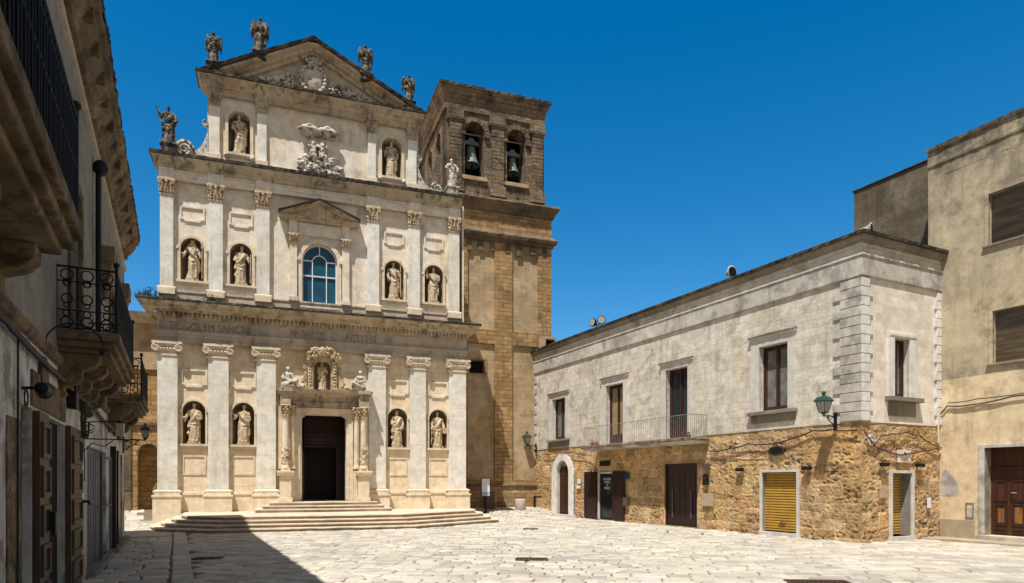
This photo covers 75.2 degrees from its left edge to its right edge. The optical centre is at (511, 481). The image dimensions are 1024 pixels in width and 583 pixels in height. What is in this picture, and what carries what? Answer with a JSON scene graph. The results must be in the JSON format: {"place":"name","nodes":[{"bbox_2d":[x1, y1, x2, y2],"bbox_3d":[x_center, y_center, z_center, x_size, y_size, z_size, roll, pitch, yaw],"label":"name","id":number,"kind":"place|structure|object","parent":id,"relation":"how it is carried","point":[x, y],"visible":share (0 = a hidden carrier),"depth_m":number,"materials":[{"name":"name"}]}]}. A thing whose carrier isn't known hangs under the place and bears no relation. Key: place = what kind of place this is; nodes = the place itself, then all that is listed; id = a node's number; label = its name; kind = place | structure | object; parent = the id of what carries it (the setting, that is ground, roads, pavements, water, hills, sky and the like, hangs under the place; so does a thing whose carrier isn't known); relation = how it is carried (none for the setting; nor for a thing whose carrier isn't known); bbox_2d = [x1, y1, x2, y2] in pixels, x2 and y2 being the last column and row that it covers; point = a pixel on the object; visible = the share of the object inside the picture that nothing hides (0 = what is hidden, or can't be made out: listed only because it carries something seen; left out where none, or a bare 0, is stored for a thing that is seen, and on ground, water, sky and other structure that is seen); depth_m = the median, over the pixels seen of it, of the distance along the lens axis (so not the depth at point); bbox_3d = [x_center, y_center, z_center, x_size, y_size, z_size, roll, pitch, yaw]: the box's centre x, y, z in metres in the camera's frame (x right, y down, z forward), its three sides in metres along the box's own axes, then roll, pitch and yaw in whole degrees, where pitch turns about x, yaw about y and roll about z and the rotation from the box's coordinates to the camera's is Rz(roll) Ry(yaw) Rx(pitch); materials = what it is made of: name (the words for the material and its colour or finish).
{"place":"outdoors","nodes":[
{"label":"outdoors","id":0,"kind":"place"},
{"bbox_2d":[82,507,1023,582],"bbox_3d":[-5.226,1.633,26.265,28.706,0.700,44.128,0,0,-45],"label":"paving","id":1,"kind":"structure","parent":0,"point":[360,556],"depth_m":16.88,"materials":[{"name":"stone"}]},
{"bbox_2d":[0,0,148,582],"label":"house","id":2,"kind":"structure","parent":1,"relation":"on","point":[69,236],"depth_m":9.96,"materials":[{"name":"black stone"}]},
{"bbox_2d":[16,340,18,582],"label":"cable","id":3,"kind":"object","parent":2,"relation":"attached to","point":[17,571],"visible":0.72,"depth_m":7.33,"materials":[{"name":"black rubber"}]},
{"bbox_2d":[21,408,21,582],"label":"dark doorway","id":4,"kind":"structure","parent":2,"relation":"in","point":[21,408],"depth_m":8.15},
{"bbox_2d":[21,382,54,406],"bbox_3d":[-5.512,-1.016,7.710,0.302,0.329,0.348,0,0,-27],"label":"spotlight","id":5,"kind":"object","parent":2,"relation":"attached to","point":[44,390],"visible":1,"depth_m":7.69,"materials":[{"name":"black metal"}]},
{"bbox_2d":[39,356,48,382],"bbox_3d":[-6.197,-1.400,8.803,0.040,0.520,0.520,0,0,-27],"label":"wall vent","id":6,"kind":"object","parent":2,"relation":"attached to","point":[43,372],"depth_m":8.72,"materials":[{"name":"brown metal"}]},
{"bbox_2d":[33,411,56,582],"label":"open door","id":7,"kind":"structure","parent":2,"relation":"in","point":[44,520],"depth_m":8.32,"materials":[{"name":"brown wood"}]},
{"bbox_2d":[49,421,56,582],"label":"dark doorway","id":8,"kind":"structure","parent":2,"relation":"in","point":[52,462],"depth_m":10.34,"materials":[{"name":"black wood"}]},
{"bbox_2d":[0,310,127,442],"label":"cable","id":9,"kind":"object","parent":2,"relation":"attached to","point":[7,322],"visible":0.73,"depth_m":8.09,"materials":[{"name":"black rubber"}]},
{"bbox_2d":[67,385,78,409],"bbox_3d":[-7.232,-1.420,10.912,0.170,0.450,0.300,0,0,-27],"label":"utility box","id":10,"kind":"object","parent":2,"relation":"attached to","point":[73,400],"visible":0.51,"depth_m":10.80,"materials":[{"name":"black metal"}]},
{"bbox_2d":[46,323,105,355],"bbox_3d":[-6.079,-1.995,9.254,0.717,0.430,0.078,0,0,-27],"label":"hoop bracket","id":11,"kind":"object","parent":2,"relation":"attached to","point":[102,353],"visible":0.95,"depth_m":9.30,"materials":[{"name":"black metal"}]},
{"bbox_2d":[66,425,90,582],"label":"open door","id":12,"kind":"structure","parent":2,"relation":"in","point":[75,502],"depth_m":10.91,"materials":[{"name":"brown wood"}]},
{"bbox_2d":[83,421,84,481],"bbox_3d":[-8.030,-0.700,12.470,0.032,1.404,0.318,0,0,-27],"label":"cable","id":13,"kind":"object","parent":2,"relation":"attached to","point":[84,453],"visible":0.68,"depth_m":12.51,"materials":[{"name":"black rubber"}]},
{"bbox_2d":[80,402,89,438],"bbox_3d":[-7.670,-1.100,11.925,0.136,0.670,0.432,0,0,-27],"label":"cable coil","id":14,"kind":"object","parent":2,"relation":"hanging from","point":[83,415],"visible":1,"depth_m":11.81,"materials":[{"name":"black rubber"}]},
{"bbox_2d":[87,448,99,566],"bbox_3d":[-9.428,0.550,14.957,0.050,2.540,4.000,0,0,-27],"label":"folding door","id":15,"kind":"structure","parent":2,"relation":"in","point":[93,457],"depth_m":14.83,"materials":[{"name":"grey paint"}]},
{"bbox_2d":[87,420,123,435],"bbox_3d":[-7.974,-1.056,13.002,0.674,0.311,0.140,0,0,-27],"label":"hanging sign","id":16,"kind":"object","parent":2,"relation":"attached to","point":[119,428],"depth_m":13.06,"materials":[{"name":"black metal"}]},
{"bbox_2d":[84,438,130,449],"bbox_3d":[-7.828,-0.698,12.853,0.807,0.268,0.022,0,0,-27],"label":"iron bracket","id":17,"kind":"object","parent":2,"relation":"attached to","point":[104,439],"visible":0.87,"depth_m":12.82,"materials":[{"name":"black metal"}]},
{"bbox_2d":[110,446,119,548],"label":"open door","id":18,"kind":"structure","parent":2,"relation":"in","point":[115,454],"depth_m":17.89,"materials":[{"name":"grey paint"}]},
{"bbox_2d":[122,423,150,452],"bbox_3d":[-12.107,-1.409,21.446,0.789,0.978,0.298,0,0,-27],"label":"wall lantern","id":19,"kind":"object","parent":2,"relation":"attached to","point":[145,431],"depth_m":21.44,"materials":[{"name":"black metal"}]},
{"bbox_2d":[191,556,223,559],"bbox_3d":[-7.500,1.887,16.400,0.690,0.034,0.390,0,0,-10],"label":"drain grate","id":20,"kind":"object","parent":1,"relation":"on","point":[203,558],"visible":1,"depth_m":16.28,"materials":[{"name":"black metal"}]},
{"bbox_2d":[124,35,481,523],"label":"church","id":21,"kind":"structure","parent":1,"relation":"on","point":[325,251],"depth_m":31.09,"materials":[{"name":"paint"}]},
{"bbox_2d":[134,286,160,296],"bbox_3d":[-15.593,-8.103,28.517,1.106,0.536,0.594,0,0,-20],"label":"weed","id":22,"kind":"object","parent":21,"relation":"on","point":[145,293],"visible":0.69,"depth_m":28.46,"materials":[{"name":"green plant"}]},
{"bbox_2d":[156,105,177,151],"bbox_3d":[-15.066,-15.383,29.073,0.874,2.127,0.664,0,0,-20],"label":"statue","id":23,"kind":"object","parent":21,"relation":"on","point":[168,126],"visible":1,"depth_m":28.92,"materials":[{"name":"stone"}]},
{"bbox_2d":[181,240,202,280],"bbox_3d":[-14.279,-9.880,29.736,0.912,1.910,0.664,0,0,-20],"label":"statue","id":24,"kind":"object","parent":21,"relation":"in","point":[194,264],"visible":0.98,"depth_m":29.60,"materials":[{"name":"stone"}]},
{"bbox_2d":[183,403,202,443],"bbox_3d":[-14.267,-2.609,29.745,0.797,1.847,0.646,0,0,-20],"label":"statue","id":25,"kind":"object","parent":21,"relation":"in","point":[194,424],"visible":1,"depth_m":29.58,"materials":[{"name":"stone"}]},
{"bbox_2d":[202,294,222,301],"bbox_3d":[-13.234,-8.083,29.346,0.929,0.495,0.501,0,0,-20],"label":"weed","id":26,"kind":"object","parent":21,"relation":"on","point":[211,298],"visible":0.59,"depth_m":29.30,"materials":[{"name":"green plant"}]},
{"bbox_2d":[205,32,222,70],"bbox_3d":[-13.280,-19.143,29.588,0.717,1.786,0.624,0,0,-20],"label":"statue","id":27,"kind":"object","parent":21,"relation":"on","point":[213,44],"visible":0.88,"depth_m":29.49,"materials":[{"name":"stone"}]},
{"bbox_2d":[231,115,247,153],"bbox_3d":[-12.486,-15.869,30.495,0.708,1.887,0.688,0,0,-20],"label":"statue","id":28,"kind":"object","parent":21,"relation":"on","point":[239,127],"visible":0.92,"depth_m":30.33,"materials":[{"name":"stone"}]},
{"bbox_2d":[232,405,250,444],"bbox_3d":[-12.362,-2.609,30.428,0.790,1.847,0.673,0,0,-20],"label":"statue","id":29,"kind":"object","parent":21,"relation":"in","point":[244,415],"visible":1,"depth_m":30.27,"materials":[{"name":"stone"}]},
{"bbox_2d":[233,246,250,284],"bbox_3d":[-12.385,-9.849,30.381,0.681,1.847,0.682,0,0,-42],"label":"statue","id":30,"kind":"object","parent":21,"relation":"on","point":[240,257],"visible":1,"depth_m":30.24,"materials":[{"name":"stone"}]},
{"bbox_2d":[250,17,268,61],"bbox_3d":[-11.476,-20.143,30.248,0.816,1.987,0.647,0,0,-20],"label":"statue","id":31,"kind":"object","parent":21,"relation":"on","point":[259,30],"visible":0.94,"depth_m":30.14,"materials":[{"name":"stone"}]},
{"bbox_2d":[281,367,304,388],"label":"statue","id":32,"kind":"object","parent":21,"relation":"on","point":[289,381],"visible":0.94,"depth_m":30.21,"materials":[{"name":"stone"}]},
{"bbox_2d":[297,240,341,309],"bbox_3d":[-9.113,-9.770,31.475,2.140,3.260,0.460,0,0,-20],"label":"window","id":33,"kind":"structure","parent":21,"relation":"in","point":[319,272],"depth_m":31.54,"materials":[{"name":"blue glass"}]},
{"bbox_2d":[296,123,343,176],"bbox_3d":[-9.024,-15.559,31.334,2.164,2.299,0.614,0,0,-20],"label":"relief sculpture","id":34,"kind":"object","parent":21,"relation":"attached to","point":[322,133],"visible":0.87,"depth_m":31.20,"materials":[{"name":"stone"}]},
{"bbox_2d":[317,362,327,389],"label":"statue","id":35,"kind":"object","parent":21,"relation":"on","point":[321,372],"visible":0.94,"depth_m":31.17,"materials":[{"name":"stone"}]},
{"bbox_2d":[344,371,366,390],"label":"statue","id":36,"kind":"object","parent":21,"relation":"on","point":[357,386],"visible":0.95,"depth_m":31.26,"materials":[{"name":"stone"}]},
{"bbox_2d":[358,44,372,82],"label":"statue","id":37,"kind":"object","parent":21,"relation":"on","point":[365,56],"visible":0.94,"depth_m":31.74,"materials":[{"name":"stone"}]},
{"bbox_2d":[384,141,397,176],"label":"statue","id":38,"kind":"object","parent":21,"relation":"on","point":[391,161],"visible":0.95,"depth_m":32.65,"materials":[{"name":"stone"}]},
{"bbox_2d":[386,260,400,298],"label":"statue","id":39,"kind":"object","parent":21,"relation":"on","point":[394,284],"visible":0.98,"depth_m":32.60,"materials":[{"name":"stone"}]},
{"bbox_2d":[390,410,403,446],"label":"statue","id":40,"kind":"object","parent":21,"relation":"in","point":[396,421],"visible":0.99,"depth_m":32.65,"materials":[{"name":"stone"}]},
{"bbox_2d":[401,75,415,108],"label":"statue","id":41,"kind":"object","parent":21,"relation":"on","point":[408,85],"visible":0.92,"depth_m":32.45,"materials":[{"name":"stone"}]},
{"bbox_2d":[425,268,439,302],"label":"statue","id":42,"kind":"object","parent":21,"relation":"in","point":[433,285],"visible":0.99,"depth_m":33.25,"materials":[{"name":"stone"}]},
{"bbox_2d":[430,412,446,447],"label":"statue","id":43,"kind":"object","parent":21,"relation":"in","point":[436,428],"visible":1,"depth_m":33.34,"materials":[{"name":"stone"}]},
{"bbox_2d":[444,159,459,193],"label":"statue","id":44,"kind":"object","parent":21,"relation":"on","point":[451,187],"visible":1,"depth_m":33.25,"materials":[{"name":"stone"}]},
{"bbox_2d":[149,501,498,533],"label":"church steps","id":45,"kind":"structure","parent":1,"relation":"on","point":[295,516],"depth_m":27.16,"materials":[{"name":"stone"}]},
{"bbox_2d":[481,478,489,512],"bbox_3d":[-1.425,0.743,35.989,0.520,1.900,0.240,0,0,-14],"label":"information board","id":46,"kind":"object","parent":1,"relation":"on","point":[485,487],"visible":1,"depth_m":35.96,"materials":[{"name":"white metal"}]},
{"bbox_2d":[418,79,559,507],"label":"bell tower","id":47,"kind":"structure","parent":1,"relation":"on","point":[510,243],"depth_m":38.53,"materials":[{"name":"stone"}]},
{"bbox_2d":[465,138,480,169],"bbox_3d":[-2.384,-19.100,38.673,0.996,1.740,0.996,0,0,30],"label":"bell","id":48,"kind":"object","parent":47,"relation":"hanging from","point":[471,162],"visible":0.94,"depth_m":38.56,"materials":[{"name":"grey metal"}]},
{"bbox_2d":[468,358,486,375],"bbox_3d":[-2.068,-6.600,38.346,1.220,1.000,0.530,0,0,-20],"label":"window","id":49,"kind":"structure","parent":47,"relation":"in","point":[476,366],"depth_m":38.40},
{"bbox_2d":[507,149,521,176],"bbox_3d":[0.016,-18.936,39.535,0.998,1.568,0.846,0,0,20],"label":"bell","id":50,"kind":"object","parent":47,"relation":"hanging from","point":[512,170],"visible":0.94,"depth_m":39.43,"materials":[{"name":"grey metal"}]},
{"bbox_2d":[484,491,494,508],"bbox_3d":[-1.278,1.075,37.205,0.540,1.050,0.410,0,0,-20],"label":"cabinet","id":51,"kind":"object","parent":1,"relation":"on","point":[491,502],"visible":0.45,"depth_m":37.05,"materials":[{"name":"brown metal"}]},
{"bbox_2d":[515,499,524,510],"bbox_3d":[0.469,1.295,37.519,0.580,0.650,0.574,0,0,0],"label":"stone bollard","id":52,"kind":"object","parent":1,"relation":"on","point":[520,504],"visible":0.95,"depth_m":37.27,"materials":[{"name":"beige stone"}]},
{"bbox_2d":[515,557,547,560],"bbox_3d":[0.480,1.888,16.200,0.790,0.034,0.460,0,0,5],"label":"drain grate","id":53,"kind":"object","parent":1,"relation":"on","point":[531,559],"visible":1,"depth_m":16.02,"materials":[{"name":"black metal"}]},
{"bbox_2d":[533,496,541,507],"bbox_3d":[1.471,1.355,38.306,0.100,1.050,0.800,0,0,-27],"label":"iron post","id":54,"kind":"object","parent":1,"relation":"on","point":[534,501],"visible":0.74,"depth_m":38.57,"materials":[{"name":"black metal"}]},
{"bbox_2d":[530,228,948,542],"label":"corner house","id":55,"kind":"structure","parent":1,"relation":"on","point":[850,324],"depth_m":23.90,"materials":[{"name":"beige stone"}]},
{"bbox_2d":[522,431,536,452],"bbox_3d":[1.045,-2.308,38.875,0.848,1.275,0.457,0,0,-27],"label":"wall lantern","id":56,"kind":"object","parent":55,"relation":"attached to","point":[526,437],"depth_m":38.71,"materials":[{"name":"green metal"}]},
{"bbox_2d":[539,336,556,347],"bbox_3d":[2.074,-7.990,38.553,0.840,0.680,0.600,0,0,-27],"label":"roof vent","id":57,"kind":"object","parent":55,"relation":"on","point":[544,341],"visible":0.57,"depth_m":38.36,"materials":[{"name":"beige stone"}]},
{"bbox_2d":[546,389,569,447],"bbox_3d":[2.650,-3.463,36.856,0.440,3.066,2.310,0,0,-27],"label":"window","id":58,"kind":"structure","parent":55,"relation":"in","point":[562,439],"depth_m":36.99,"materials":[{"name":"beige wood"}]},
{"bbox_2d":[552,454,575,516],"bbox_3d":[2.935,0.215,36.468,0.540,3.470,2.500,0,0,-27],"label":"arched door","id":59,"kind":"structure","parent":55,"relation":"in","point":[563,477],"depth_m":36.47,"materials":[{"name":"white stone"}]},
{"bbox_2d":[543,452,590,455],"bbox_3d":[2.906,-1.469,36.005,0.048,0.329,4.901,0,0,-27],"label":"cable","id":60,"kind":"object","parent":55,"relation":"attached to","point":[566,452],"visible":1,"depth_m":35.95,"materials":[{"name":"black rubber"}]},
{"bbox_2d":[590,316,605,326],"bbox_3d":[4.290,-8.017,33.586,0.396,0.594,1.004,0,0,-35],"label":"floodlight","id":61,"kind":"object","parent":55,"relation":"on","point":[599,320],"visible":0.97,"depth_m":33.28,"materials":[{"name":"white metal"}]},
{"bbox_2d":[584,471,624,520],"bbox_3d":[4.710,0.690,32.989,0.500,2.380,3.410,0,0,-27],"label":"shop door","id":62,"kind":"structure","parent":55,"relation":"in","point":[611,485],"depth_m":32.98,"materials":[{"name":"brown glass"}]},
{"bbox_2d":[600,461,609,465],"bbox_3d":[4.606,-0.900,32.831,0.090,0.260,0.850,0,0,-27],"label":"sign","id":63,"kind":"object","parent":55,"relation":"attached to","point":[604,463],"visible":1,"depth_m":32.77,"materials":[{"name":"black metal"}]},
{"bbox_2d":[599,372,628,445],"bbox_3d":[5.018,-3.473,32.172,0.430,3.345,2.270,0,0,-27],"label":"balcony door","id":64,"kind":"structure","parent":55,"relation":"in","point":[618,393],"depth_m":32.36,"materials":[{"name":"beige stone"}]},
{"bbox_2d":[623,497,628,505],"bbox_3d":[5.367,0.950,31.255,0.150,0.420,0.340,0,0,-27],"label":"utility box","id":65,"kind":"object","parent":55,"relation":"attached to","point":[625,501],"visible":1,"depth_m":31.14,"materials":[{"name":"brown metal"}]},
{"bbox_2d":[624,472,628,478],"bbox_3d":[5.394,-0.280,31.268,0.090,0.300,0.420,0,0,-27],"label":"sign","id":66,"kind":"object","parent":55,"relation":"attached to","point":[626,475],"visible":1,"depth_m":31.21,"materials":[{"name":"blue metal"}]},
{"bbox_2d":[658,356,692,439],"bbox_3d":[7.022,-3.487,28.198,0.429,3.375,2.070,0,0,-27],"label":"balcony door","id":67,"kind":"structure","parent":55,"relation":"in","point":[680,379],"depth_m":28.37,"materials":[{"name":"beige stone"}]},
{"bbox_2d":[665,463,696,527],"bbox_3d":[7.186,0.555,28.050,0.127,2.650,2.040,0,0,-27],"label":"double door","id":68,"kind":"structure","parent":55,"relation":"in","point":[680,478],"depth_m":28.08,"materials":[{"name":"brown paint"}]},
{"bbox_2d":[702,474,708,484],"bbox_3d":[7.718,-0.090,26.527,0.108,0.460,0.260,0,0,-27],"label":"letter box","id":69,"kind":"object","parent":55,"relation":"attached to","point":[705,479],"visible":1,"depth_m":26.46,"materials":[{"name":"black metal"}]},
{"bbox_2d":[703,463,709,469],"bbox_3d":[7.780,-0.600,26.536,0.090,0.240,0.400,0,0,-27],"label":"sign","id":70,"kind":"object","parent":55,"relation":"attached to","point":[706,466],"visible":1,"depth_m":26.49,"materials":[{"name":"brown metal"}]},
{"bbox_2d":[702,493,713,506],"bbox_3d":[7.816,0.720,26.464,0.090,0.520,0.620,0,0,-27],"label":"meter cabinet","id":71,"kind":"object","parent":55,"relation":"attached to","point":[707,499],"visible":1,"depth_m":26.39,"materials":[{"name":"beige metal"}]},
{"bbox_2d":[735,468,743,471],"bbox_3d":[8.546,-0.446,24.906,0.190,0.128,0.340,0,0,-27],"label":"wall light","id":72,"kind":"object","parent":55,"relation":"attached to","point":[738,469],"visible":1,"depth_m":24.83,"materials":[{"name":"black metal"}]},
{"bbox_2d":[716,450,770,453],"bbox_3d":[8.560,-1.109,24.857,0.037,0.102,2.902,0,0,-27],"label":"cable","id":73,"kind":"object","parent":55,"relation":"attached to","point":[743,452],"visible":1,"depth_m":24.73,"materials":[{"name":"black rubber"}]},
{"bbox_2d":[747,326,797,423],"bbox_3d":[9.313,-3.713,23.640,0.440,3.206,2.130,0,0,-27],"label":"window","id":74,"kind":"structure","parent":55,"relation":"in","point":[779,360],"depth_m":23.68,"materials":[{"name":"beige stone"}]},
{"bbox_2d":[768,446,784,455],"bbox_3d":[9.334,-1.090,23.422,0.100,0.340,0.720,0,0,-27],"label":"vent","id":75,"kind":"object","parent":55,"relation":"attached to","point":[777,450],"visible":1,"depth_m":23.39,"materials":[{"name":"black metal"}]},
{"bbox_2d":[758,470,799,537],"bbox_3d":[9.539,0.755,23.447,0.470,2.330,1.740,0,0,-27],"label":"shutter door","id":76,"kind":"structure","parent":55,"relation":"in","point":[782,491],"depth_m":23.51,"materials":[{"name":"paint"}]},
{"bbox_2d":[709,429,856,451],"bbox_3d":[9.258,-1.447,23.474,0.067,0.551,6.402,0,0,-27],"label":"cable","id":77,"kind":"object","parent":55,"relation":"attached to","point":[784,440],"visible":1,"depth_m":23.01,"materials":[{"name":"black rubber"}]},
{"bbox_2d":[801,466,811,469],"bbox_3d":[9.883,-0.446,22.254,0.190,0.128,0.340,0,0,-27],"label":"wall light","id":78,"kind":"object","parent":55,"relation":"attached to","point":[806,467],"visible":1,"depth_m":22.17,"materials":[{"name":"black metal"}]},
{"bbox_2d":[813,391,836,429],"bbox_3d":[10.029,-2.266,21.129,0.782,1.212,0.423,0,0,-27],"label":"wall lantern","id":79,"kind":"object","parent":55,"relation":"attached to","point":[823,402],"depth_m":20.99,"materials":[{"name":"green metal"}]},
{"bbox_2d":[861,223,872,229],"bbox_3d":[11.276,-7.990,21.197,0.362,0.460,0.420,0,0,40],"label":"loudspeaker","id":80,"kind":"object","parent":55,"relation":"on","point":[870,226],"visible":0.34,"depth_m":21.04,"materials":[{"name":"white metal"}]},
{"bbox_2d":[867,434,874,444],"bbox_3d":[11.178,-1.300,20.718,0.340,0.340,0.129,0,0,-27],"label":"junction disc","id":81,"kind":"object","parent":55,"relation":"attached to","point":[871,437],"visible":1,"depth_m":20.66,"materials":[{"name":"white metal"}]},
{"bbox_2d":[879,487,885,497],"bbox_3d":[11.687,0.350,20.997,0.320,0.340,0.070,0,0,-27],"label":"wall tile","id":82,"kind":"object","parent":55,"relation":"attached to","point":[882,492],"depth_m":20.95,"materials":[{"name":"beige stone"}]},
{"bbox_2d":[879,462,889,466],"bbox_3d":[11.714,-0.536,20.943,0.340,0.128,0.190,0,0,-27],"label":"wall light","id":83,"kind":"object","parent":55,"relation":"attached to","point":[883,464],"visible":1,"depth_m":20.85,"materials":[{"name":"black metal"}]},
{"bbox_2d":[852,159,927,244],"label":"block","id":84,"kind":"structure","parent":55,"relation":"on","point":[895,204],"depth_m":24.71,"materials":[{"name":"grey stone"}]},
{"bbox_2d":[888,470,915,541],"bbox_3d":[12.486,0.785,21.645,1.310,2.290,0.570,0,0,-27],"label":"shutter door","id":85,"kind":"structure","parent":55,"relation":"in","point":[894,479],"depth_m":21.69,"materials":[{"name":"paint"}]},
{"bbox_2d":[864,431,941,454],"bbox_3d":[12.639,-1.202,21.399,3.947,0.720,0.054,0,0,-27],"label":"cable","id":86,"kind":"object","parent":55,"relation":"attached to","point":[895,453],"visible":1,"depth_m":21.18,"materials":[{"name":"black rubber"}]},
{"bbox_2d":[897,450,910,462],"bbox_3d":[12.623,-0.820,21.451,0.660,0.400,0.102,0,0,-27],"label":"sign","id":87,"kind":"object","parent":55,"relation":"attached to","point":[904,458],"visible":1,"depth_m":21.40,"materials":[{"name":"white metal"}]},
{"bbox_2d":[885,330,924,416],"bbox_3d":[12.576,-3.450,21.478,1.740,2.700,0.450,0,0,-27],"label":"window","id":88,"kind":"structure","parent":55,"relation":"in","point":[898,405],"depth_m":21.57,"materials":[{"name":"beige stone"}]},
{"bbox_2d":[875,432,941,447],"bbox_3d":[12.863,-1.375,21.513,3.440,0.481,0.051,0,0,-27],"label":"cable","id":89,"kind":"object","parent":55,"relation":"attached to","point":[908,433],"visible":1,"depth_m":21.48,"materials":[{"name":"black rubber"}]},
{"bbox_2d":[915,463,924,466],"bbox_3d":[13.339,-0.536,21.763,0.340,0.128,0.190,0,0,-27],"label":"wall light","id":90,"kind":"object","parent":55,"relation":"attached to","point":[919,464],"visible":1,"depth_m":21.67,"materials":[{"name":"black metal"}]},
{"bbox_2d":[926,498,930,507],"bbox_3d":[13.808,0.700,22.055,0.160,0.340,0.090,0,0,-27],"label":"intercom","id":91,"kind":"object","parent":55,"relation":"attached to","point":[928,502],"visible":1,"depth_m":22.01,"materials":[{"name":"white paint"}]},
{"bbox_2d":[937,413,938,442],"bbox_3d":[14.271,-1.800,22.247,0.058,1.000,0.057,0,0,-27],"label":"conduit","id":92,"kind":"object","parent":55,"relation":"attached to","point":[938,429],"visible":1,"depth_m":22.22,"materials":[{"name":"white plastic"}]},
{"bbox_2d":[783,579,851,582],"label":"drain grate","id":93,"kind":"object","parent":1,"relation":"on","point":[811,581],"visible":1,"depth_m":12.57,"materials":[{"name":"black metal"}]},
{"bbox_2d":[923,107,1023,546],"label":"tall house","id":94,"kind":"structure","parent":1,"relation":"on","point":[976,202],"depth_m":21.24,"materials":[{"name":"beige stone"}]},
{"bbox_2d":[940,395,1023,413],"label":"cable","id":95,"kind":"object","parent":94,"relation":"attached to","point":[980,403],"visible":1,"depth_m":21.15,"materials":[{"name":"black rubber"}]},
{"bbox_2d":[948,393,1023,402],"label":"cable","id":96,"kind":"object","parent":94,"relation":"attached to","point":[985,398],"visible":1,"depth_m":21.07,"materials":[{"name":"black rubber"}]},
{"bbox_2d":[973,443,1023,542],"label":"double door","id":97,"kind":"structure","parent":94,"relation":"in","point":[1007,460],"depth_m":20.99,"materials":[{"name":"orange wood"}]},
{"bbox_2d":[982,178,1023,248],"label":"window","id":98,"kind":"structure","parent":94,"relation":"in","point":[1008,205],"depth_m":20.77,"materials":[{"name":"beige stone"}]},
{"bbox_2d":[986,301,1023,366],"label":"window","id":99,"kind":"structure","parent":94,"relation":"in","point":[1010,322],"depth_m":20.73,"materials":[{"name":"beige stone"}]},
{"bbox_2d":[104,0,1023,340],"label":"sky","id":100,"kind":"structure","parent":0,"point":[686,142],"materials":[{"name":"blue"}]},
{"bbox_2d":[725,266,736,276],"bbox_3d":[8.382,-8.020,25.608,0.480,0.540,0.338,0,0,-25],"label":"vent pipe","id":101,"kind":"object","parent":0,"point":[731,271],"visible":0.85,"depth_m":25.46,"materials":[{"name":"white metal"}]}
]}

